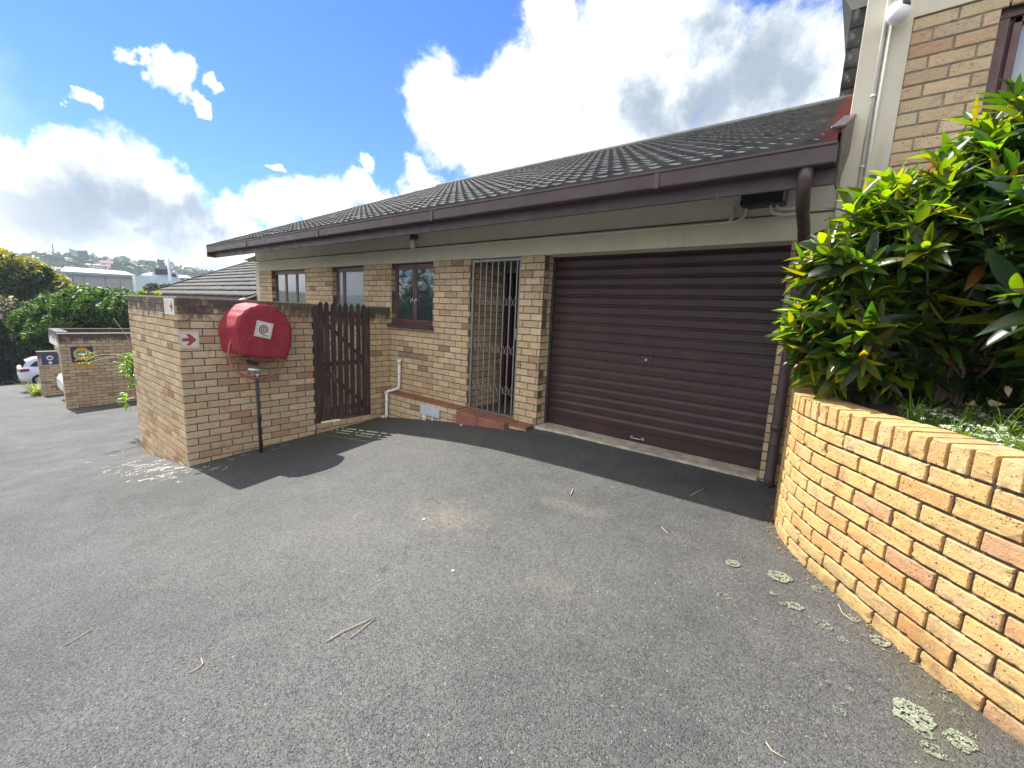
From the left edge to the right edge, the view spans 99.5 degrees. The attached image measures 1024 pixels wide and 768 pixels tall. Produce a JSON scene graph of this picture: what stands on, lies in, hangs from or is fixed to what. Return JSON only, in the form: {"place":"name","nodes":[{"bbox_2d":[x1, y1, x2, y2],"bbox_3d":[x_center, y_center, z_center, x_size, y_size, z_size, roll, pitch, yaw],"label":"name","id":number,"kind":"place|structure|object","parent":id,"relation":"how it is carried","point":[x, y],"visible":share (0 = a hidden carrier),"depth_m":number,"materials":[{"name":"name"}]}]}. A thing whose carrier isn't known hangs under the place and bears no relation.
{"place":"outdoors","nodes":[
{"label":"outdoors","id":0,"kind":"place"},
{"bbox_2d":[0,0,844,270],"label":"sky","id":1,"kind":"structure","parent":0,"point":[136,130],"materials":[{"name":"blue"}]},
{"bbox_2d":[0,382,1023,767],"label":"driveway","id":2,"kind":"structure","parent":0,"point":[550,622],"depth_m":2.17,"materials":[{"name":"grey asphalt"}]},
{"bbox_2d":[15,356,39,383],"bbox_3d":[-25.232,-0.874,24.721,2.080,1.466,4.045,10,12,38],"label":"parked car","id":3,"kind":"object","parent":2,"relation":"on","point":[27,368],"visible":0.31,"depth_m":23.04,"materials":[{"name":"white metal"}]},
{"bbox_2d":[13,377,54,395],"bbox_3d":[-16.624,0.090,15.105,1.325,0.703,1.362,10,12,38],"label":"grass tuft","id":4,"kind":"object","parent":2,"relation":"on","point":[35,391],"visible":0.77,"depth_m":15.07,"materials":[{"name":"green plant"}]},
{"bbox_2d":[36,351,63,395],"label":"brick wall","id":5,"kind":"structure","parent":2,"relation":"on","point":[48,374],"depth_m":15.04,"materials":[{"name":"beige brick"}]},
{"bbox_2d":[41,354,58,364],"bbox_3d":[-15.987,-0.854,14.988,0.012,0.374,0.396,10,12,38],"label":"security sign","id":6,"kind":"object","parent":5,"relation":"attached to","point":[49,359],"visible":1,"depth_m":14.98,"materials":[{"name":"blue metal"}]},
{"bbox_2d":[57,373,63,391],"bbox_3d":[-12.540,-0.432,14.754,2.080,1.466,4.045,10,12,38],"label":"parked car","id":7,"kind":"object","parent":2,"relation":"on","point":[59,382],"visible":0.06,"depth_m":13.20,"materials":[{"name":"white metal"}]},
{"bbox_2d":[2,286,138,350],"bbox_3d":[-16.749,-1.834,17.394,6.574,4.137,3.062,5,10,16],"label":"shrub","id":8,"kind":"object","parent":2,"relation":"on","point":[87,307],"visible":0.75,"depth_m":16.32,"materials":[{"name":"green plant"}]},
{"bbox_2d":[48,328,136,408],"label":"brick wall","id":9,"kind":"structure","parent":2,"relation":"on","point":[101,382],"depth_m":11.66,"materials":[{"name":"beige brick"}]},
{"bbox_2d":[70,346,94,367],"bbox_3d":[-11.284,-0.706,11.382,0.016,0.546,0.420,10,12,38],"label":"security sign","id":10,"kind":"object","parent":9,"relation":"attached to","point":[75,351],"visible":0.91,"depth_m":11.36,"materials":[{"name":"multicoloured plastic"}]},
{"bbox_2d":[75,318,135,412],"bbox_3d":[-7.279,-0.402,8.157,0.831,1.523,3.692,-3,11,-32],"label":"leafy plant","id":11,"kind":"object","parent":2,"relation":"on","point":[130,371],"visible":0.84,"depth_m":7.27,"materials":[{"name":"green plant"}]},
{"bbox_2d":[144,261,256,300],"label":"neighbour house","id":12,"kind":"structure","parent":2,"relation":"on","point":[237,282],"depth_m":13.18,"materials":[{"name":"tile"}]},
{"bbox_2d":[127,295,317,466],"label":"brick wall","id":13,"kind":"structure","parent":2,"relation":"on","point":[195,406],"depth_m":5.40,"materials":[{"name":"beige brick"}]},
{"bbox_2d":[136,290,161,294],"bbox_3d":[-4.530,-1.147,5.418,0.073,0.080,0.267,12,13,44],"label":"weed","id":14,"kind":"object","parent":13,"relation":"on","point":[143,292],"visible":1,"depth_m":5.39,"materials":[{"name":"green plant"}]},
{"bbox_2d":[163,298,174,314],"bbox_3d":[-3.873,-0.877,4.890,0.370,0.182,0.008,10,12,38],"label":"arrow sign","id":15,"kind":"object","parent":13,"relation":"attached to","point":[169,306],"visible":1,"depth_m":4.88,"materials":[{"name":"white plastic"}]},
{"bbox_2d":[178,331,199,347],"bbox_3d":[-3.636,-0.499,4.881,0.008,0.188,0.186,10,12,38],"label":"arrow sign","id":16,"kind":"object","parent":13,"relation":"attached to","point":[188,339],"visible":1,"depth_m":4.88,"materials":[{"name":"white plastic"}]},
{"bbox_2d":[218,303,291,452],"bbox_3d":[-3.081,-0.043,5.297,0.415,1.864,0.699,10,12,38],"label":"fire hose reel","id":17,"kind":"object","parent":13,"relation":"attached to","point":[256,330],"visible":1,"depth_m":5.07,"materials":[{"name":"fabric"}]},
{"bbox_2d":[326,616,375,641],"bbox_3d":[-0.760,1.152,2.045,0.236,0.020,0.018,-6,12,-42],"label":"twig","id":18,"kind":"object","parent":2,"relation":"on","point":[350,628],"visible":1,"depth_m":2.04,"materials":[{"name":"beige wood"}]},
{"bbox_2d":[315,307,389,433],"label":"return wall","id":19,"kind":"structure","parent":2,"relation":"on","point":[379,353],"depth_m":6.85,"materials":[{"name":"brick"}]},
{"bbox_2d":[312,301,370,424],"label":"picket gate","id":20,"kind":"structure","parent":19,"relation":"attached to","point":[323,409],"depth_m":6.34,"materials":[{"name":"brown wood"}]},
{"bbox_2d":[350,618,374,637],"bbox_3d":[-0.703,1.150,2.043,0.007,0.009,0.148,8,10,29],"label":"twig","id":21,"kind":"object","parent":2,"relation":"on","point":[362,628],"visible":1,"depth_m":2.03,"materials":[{"name":"beige wood"}]},
{"bbox_2d":[206,94,856,487],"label":"brick house","id":22,"kind":"structure","parent":2,"relation":"on","point":[630,296],"depth_m":4.76,"materials":[{"name":"brick"}]},
{"bbox_2d":[275,270,305,302],"bbox_3d":[-4.664,-1.873,9.051,1.570,0.972,0.205,10,12,38],"label":"window","id":23,"kind":"structure","parent":22,"relation":"in","point":[289,285],"depth_m":9.07,"materials":[{"name":"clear glass"}]},
{"bbox_2d":[329,267,363,323],"bbox_3d":[-2.899,-1.569,7.673,1.070,0.972,0.205,10,12,38],"label":"window","id":24,"kind":"structure","parent":22,"relation":"in","point":[349,281],"depth_m":7.69,"materials":[{"name":"clear glass"}]},
{"bbox_2d":[387,263,433,330],"bbox_3d":[-1.526,-1.332,6.602,1.065,0.972,0.208,10,12,38],"label":"window","id":25,"kind":"structure","parent":22,"relation":"in","point":[414,282],"depth_m":6.61,"materials":[{"name":"clear glass"}]},
{"bbox_2d":[410,234,417,248],"bbox_3d":[-1.432,-2.078,6.311,0.090,0.200,0.127,10,12,38],"label":"wall lamp","id":26,"kind":"object","parent":22,"relation":"attached to","point":[413,237],"visible":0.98,"depth_m":6.27,"materials":[{"name":"metal"}]},
{"bbox_2d":[420,405,439,420],"bbox_3d":[-1.183,0.452,6.226,0.400,0.250,0.033,10,12,38],"label":"meter box","id":27,"kind":"object","parent":22,"relation":"attached to","point":[432,412],"visible":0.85,"depth_m":6.20,"materials":[{"name":"white plastic"}]},
{"bbox_2d":[498,273,518,401],"bbox_3d":[0.423,-0.655,6.537,0.830,1.920,0.858,10,12,38],"label":"door","id":28,"kind":"structure","parent":22,"relation":"in","point":[507,275],"depth_m":6.46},
{"bbox_2d":[544,245,791,470],"bbox_3d":[1.422,-0.395,4.584,2.446,2.114,0.057,10,12,38],"label":"garage door","id":29,"kind":"structure","parent":22,"relation":"in","point":[673,350],"depth_m":4.44,"materials":[{"name":"metal"}]},
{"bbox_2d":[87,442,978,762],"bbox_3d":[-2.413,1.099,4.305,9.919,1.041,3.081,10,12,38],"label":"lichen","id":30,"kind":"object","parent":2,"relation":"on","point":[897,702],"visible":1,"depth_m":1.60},
{"bbox_2d":[212,423,950,691],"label":"leaf litter","id":31,"kind":"object","parent":2,"relation":"on","point":[913,662],"visible":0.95,"depth_m":2.38,"materials":[{"name":"brown plant"}]},
{"bbox_2d":[765,742,784,758],"bbox_3d":[0.872,1.220,1.440,0.016,0.006,0.065,-3,11,-29],"label":"twig","id":32,"kind":"object","parent":2,"relation":"on","point":[774,751],"visible":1,"depth_m":1.44,"materials":[{"name":"beige wood"}]},
{"bbox_2d":[773,383,1023,744],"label":"curved planter","id":33,"kind":"object","parent":2,"relation":"on","point":[899,532],"visible":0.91,"depth_m":1.85,"materials":[{"name":"brick"}]},
{"bbox_2d":[766,178,969,408],"bbox_3d":[2.086,-0.489,2.541,0.954,1.298,0.959,10,12,38],"label":"croton shrub","id":34,"kind":"object","parent":33,"relation":"on","point":[840,333],"visible":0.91,"depth_m":2.37,"materials":[{"name":"green plant"}]},
{"bbox_2d":[835,72,1023,410],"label":"croton shrub","id":35,"kind":"object","parent":33,"relation":"on","point":[979,160],"visible":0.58,"depth_m":2.21,"materials":[{"name":"green plant"}]},
{"bbox_2d":[868,388,1023,450],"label":"grass","id":36,"kind":"structure","parent":33,"relation":"on","point":[964,417],"depth_m":2.12,"materials":[{"name":"green plant"}]},
{"bbox_2d":[899,404,1023,446],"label":"white flowers","id":37,"kind":"object","parent":33,"relation":"on","point":[991,429],"visible":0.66,"depth_m":2.05,"materials":[{"name":"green plant"}]},
{"bbox_2d":[939,121,1023,412],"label":"croton shrub","id":38,"kind":"object","parent":33,"relation":"on","point":[1005,273],"visible":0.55,"depth_m":1.96,"materials":[{"name":"green plant"}]},
{"bbox_2d":[833,0,1023,409],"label":"tall house","id":39,"kind":"structure","parent":2,"relation":"on","point":[919,73],"depth_m":3.00,"materials":[{"name":"brick"}]},
{"bbox_2d":[885,0,910,25],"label":"security camera","id":40,"kind":"object","parent":39,"relation":"attached to","point":[898,12],"visible":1,"depth_m":2.91,"materials":[{"name":"white plastic"}]},
{"bbox_2d":[981,3,1023,138],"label":"window","id":41,"kind":"structure","parent":39,"relation":"in","point":[1011,23],"depth_m":2.77,"materials":[{"name":"brown glass"}]},
{"bbox_3d":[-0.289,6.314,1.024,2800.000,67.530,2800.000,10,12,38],"label":"hill","id":42,"kind":"structure","parent":0,"visible":0},
{"bbox_2d":[0,294,54,384],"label":"flowering bush","id":43,"kind":"object","parent":42,"relation":"on","point":[13,355],"visible":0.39,"depth_m":26.00,"materials":[{"name":"green plant"}]},
{"bbox_2d":[0,247,76,303],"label":"flowering tree","id":44,"kind":"object","parent":42,"relation":"on","point":[23,278],"visible":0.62,"depth_m":30.46,"materials":[{"name":"green plant"}]},
{"bbox_2d":[92,264,100,268],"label":"hill house","id":45,"kind":"structure","parent":42,"relation":"on","point":[96,266],"depth_m":354.91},
{"bbox_2d":[70,282,123,290],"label":"tree","id":46,"kind":"object","parent":42,"relation":"on","point":[80,285],"visible":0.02,"depth_m":41.92,"materials":[{"name":"green plant"}]},
{"bbox_2d":[60,267,135,291],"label":"warehouse","id":47,"kind":"structure","parent":42,"relation":"on","point":[104,278],"depth_m":87.20,"materials":[{"name":"white metal"}]},
{"bbox_2d":[98,260,113,264],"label":"hill house","id":48,"kind":"structure","parent":42,"relation":"on","point":[101,262],"depth_m":372.50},
{"bbox_2d":[101,265,110,269],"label":"hill house","id":49,"kind":"structure","parent":42,"relation":"on","point":[103,267],"depth_m":361.56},
{"bbox_2d":[7,248,213,277],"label":"forest","id":50,"kind":"object","parent":42,"relation":"on","point":[58,261],"visible":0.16,"depth_m":366.53,"materials":[{"name":"green plant"}]},
{"bbox_2d":[132,258,178,294],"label":"white building","id":51,"kind":"structure","parent":42,"relation":"on","point":[162,276],"depth_m":90.92,"materials":[{"name":"concrete"}]},
{"bbox_2d":[142,282,168,290],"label":"tree","id":52,"kind":"object","parent":42,"relation":"on","point":[148,286],"visible":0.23,"depth_m":71.37,"materials":[{"name":"green plant"}]},
{"bbox_2d":[178,275,190,280],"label":"shed","id":53,"kind":"structure","parent":42,"relation":"on","point":[182,277],"depth_m":117.66,"materials":[{"name":"white"}]}
]}

